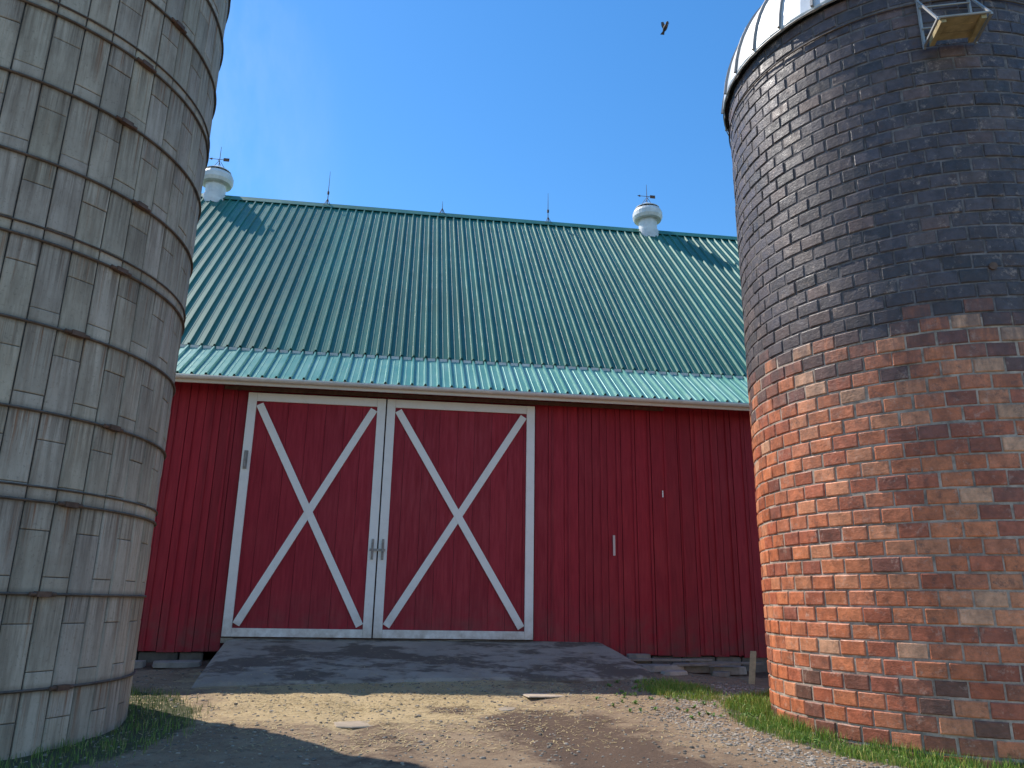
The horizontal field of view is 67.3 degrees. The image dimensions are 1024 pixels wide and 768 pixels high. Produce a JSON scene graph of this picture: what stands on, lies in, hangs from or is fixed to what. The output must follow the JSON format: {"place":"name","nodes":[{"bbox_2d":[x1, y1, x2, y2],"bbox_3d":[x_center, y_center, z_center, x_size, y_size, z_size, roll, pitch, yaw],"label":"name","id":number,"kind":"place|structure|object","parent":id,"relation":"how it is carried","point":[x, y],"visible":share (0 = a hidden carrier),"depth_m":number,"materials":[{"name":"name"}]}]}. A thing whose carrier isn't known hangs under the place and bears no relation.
{"place":"outdoors","nodes":[
{"label":"outdoors","id":0,"kind":"place"},
{"bbox_2d":[0,651,957,767],"bbox_3d":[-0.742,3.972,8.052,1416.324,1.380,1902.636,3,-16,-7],"label":"ground","id":1,"kind":"structure","parent":0,"point":[637,751],"depth_m":7.44,"materials":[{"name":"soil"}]},
{"bbox_2d":[0,0,230,759],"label":"concrete silo","id":2,"kind":"object","parent":1,"relation":"on","point":[107,109],"visible":0.98,"depth_m":7.18,"materials":[{"name":"concrete"}]},
{"bbox_2d":[134,660,145,668],"bbox_3d":[-5.730,4.166,11.417,0.522,0.100,0.397,3,-16,-7],"label":"stone slab","id":3,"kind":"object","parent":1,"relation":"on","point":[140,663],"depth_m":11.37,"materials":[{"name":"grey stone"}]},
{"bbox_2d":[152,660,201,667],"bbox_3d":[-5.049,4.227,11.612,0.697,0.080,0.498,8,-18,-24],"label":"stone slab","id":4,"kind":"object","parent":1,"relation":"on","point":[176,663],"depth_m":11.43,"materials":[{"name":"grey stone"}]},
{"bbox_2d":[334,721,372,727],"bbox_3d":[-1.507,3.446,7.790,0.577,0.018,0.390,6,-17,-16],"label":"flat stone","id":5,"kind":"object","parent":1,"relation":"on","point":[353,724],"visible":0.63,"depth_m":7.70,"materials":[{"name":"beige stone"}]},
{"bbox_2d":[192,638,659,687],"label":"concrete ramp","id":6,"kind":"structure","parent":1,"relation":"on","point":[537,661],"depth_m":11.24,"materials":[{"name":"grey concrete"}]},
{"bbox_2d":[62,655,813,755],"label":"straw litter","id":7,"kind":"object","parent":1,"relation":"on","point":[363,709],"visible":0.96,"depth_m":8.53,"materials":[{"name":"beige plant"}]},
{"bbox_2d":[135,147,767,671],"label":"barn","id":8,"kind":"structure","parent":1,"relation":"on","point":[401,425],"depth_m":13.66,"materials":[{"name":"red paint"}]},
{"bbox_2d":[232,401,377,629],"bbox_3d":[-3.417,2.144,12.919,2.238,3.930,0.034,3,-16,-7],"label":"left door panel","id":9,"kind":"structure","parent":8,"relation":"in","point":[267,497],"depth_m":12.87,"materials":[{"name":"red paint"}]},
{"bbox_2d":[382,408,526,631],"bbox_3d":[-0.930,2.278,13.240,2.528,3.930,0.031,3,-16,-7],"label":"right door panel","id":10,"kind":"structure","parent":8,"relation":"in","point":[503,545],"depth_m":13.20,"materials":[{"name":"red paint"}]},
{"bbox_2d":[498,707,515,710],"bbox_3d":[-0.060,3.701,8.752,0.196,0.020,0.294,-3,-16,13],"label":"flat stone","id":11,"kind":"object","parent":1,"relation":"on","point":[506,708],"visible":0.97,"depth_m":8.73,"materials":[{"name":"beige stone"}]},
{"bbox_2d":[522,693,571,697],"bbox_3d":[0.469,3.908,9.658,0.650,0.016,0.389,6,-17,-17],"label":"flat stone","id":12,"kind":"object","parent":1,"relation":"on","point":[537,695],"visible":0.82,"depth_m":9.55,"materials":[{"name":"beige stone"}]},
{"bbox_2d":[627,653,650,663],"bbox_3d":[2.106,4.580,12.749,0.398,0.200,0.250,3,-16,-7],"label":"stone slab","id":13,"kind":"object","parent":1,"relation":"on","point":[634,655],"depth_m":12.66,"materials":[{"name":"grey stone"}]},
{"bbox_2d":[639,663,683,671],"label":"stone slab","id":14,"kind":"structure","parent":1,"relation":"on","point":[655,667],"depth_m":12.22,"materials":[{"name":"grey stone"}]},
{"bbox_2d":[670,662,740,666],"bbox_3d":[3.115,4.519,12.386,1.100,0.072,0.140,1,-16,-1],"label":"wooden plank","id":15,"kind":"object","parent":14,"relation":"on","point":[707,664],"visible":0.91,"depth_m":12.32,"materials":[{"name":"grey wood"}]},
{"bbox_2d":[660,670,687,675],"bbox_3d":[2.551,4.524,12.043,0.491,0.060,0.292,15,-21,-41],"label":"stone slab","id":16,"kind":"object","parent":1,"relation":"on","point":[674,672],"depth_m":11.92,"materials":[{"name":"grey stone"}]},
{"bbox_2d":[672,662,709,672],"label":"stone slab","id":17,"kind":"structure","parent":1,"relation":"on","point":[698,669],"depth_m":12.43,"materials":[{"name":"grey stone"}]},
{"bbox_2d":[686,661,763,664],"bbox_3d":[3.556,4.652,12.831,1.300,0.053,0.140,3,-16,-8],"label":"wooden plank","id":18,"kind":"object","parent":17,"relation":"on","point":[748,663],"visible":0.76,"depth_m":12.78,"materials":[{"name":"grey wood"}]},
{"bbox_2d":[629,658,711,660],"bbox_3d":[2.573,4.543,12.669,1.500,0.035,0.140,4,-16,-11],"label":"wooden plank","id":19,"kind":"object","parent":18,"relation":"on","point":[663,659],"visible":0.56,"depth_m":12.63,"materials":[{"name":"grey wood"}]},
{"bbox_2d":[712,671,729,676],"bbox_3d":[3.332,4.612,12.233,0.249,0.070,0.348,-8,-18,30],"label":"stone slab","id":20,"kind":"object","parent":1,"relation":"on","point":[721,673],"depth_m":12.11,"materials":[{"name":"grey stone"}]},
{"bbox_2d":[709,665,746,674],"bbox_3d":[3.481,4.686,12.600,0.696,0.120,0.411,3,-16,-7],"label":"stone slab","id":21,"kind":"object","parent":1,"relation":"on","point":[736,670],"depth_m":12.45,"materials":[{"name":"grey stone"}]},
{"bbox_2d":[748,651,755,683],"bbox_3d":[3.681,4.375,11.774,0.090,0.524,0.498,-6,-17,23],"label":"leaning board","id":22,"kind":"object","parent":1,"relation":"on","point":[752,668],"visible":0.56,"depth_m":11.78,"materials":[{"name":"grey wood"}]},
{"bbox_2d":[596,679,971,767],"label":"weeds","id":23,"kind":"object","parent":1,"relation":"on","point":[699,713],"visible":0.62,"depth_m":8.71,"materials":[{"name":"green plant"}]},
{"bbox_2d":[721,0,1023,767],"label":"brick silo","id":24,"kind":"object","parent":1,"relation":"on","point":[877,150],"visible":0.98,"depth_m":8.07,"materials":[{"name":"brick"}]},
{"bbox_2d":[202,0,764,236],"label":"sky","id":25,"kind":"structure","parent":0,"point":[515,109],"materials":[{"name":"blue"}]},
{"bbox_2d":[0,676,1023,767],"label":"grass","id":26,"kind":"structure","parent":0,"point":[763,705],"depth_m":7.53,"materials":[{"name":"green plant"}]},
{"bbox_2d":[660,21,668,34],"bbox_3d":[2.492,-5.819,12.515,0.140,0.135,0.305,3,-16,-7],"label":"bird","id":27,"kind":"object","parent":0,"point":[664,26],"visible":1,"depth_m":12.49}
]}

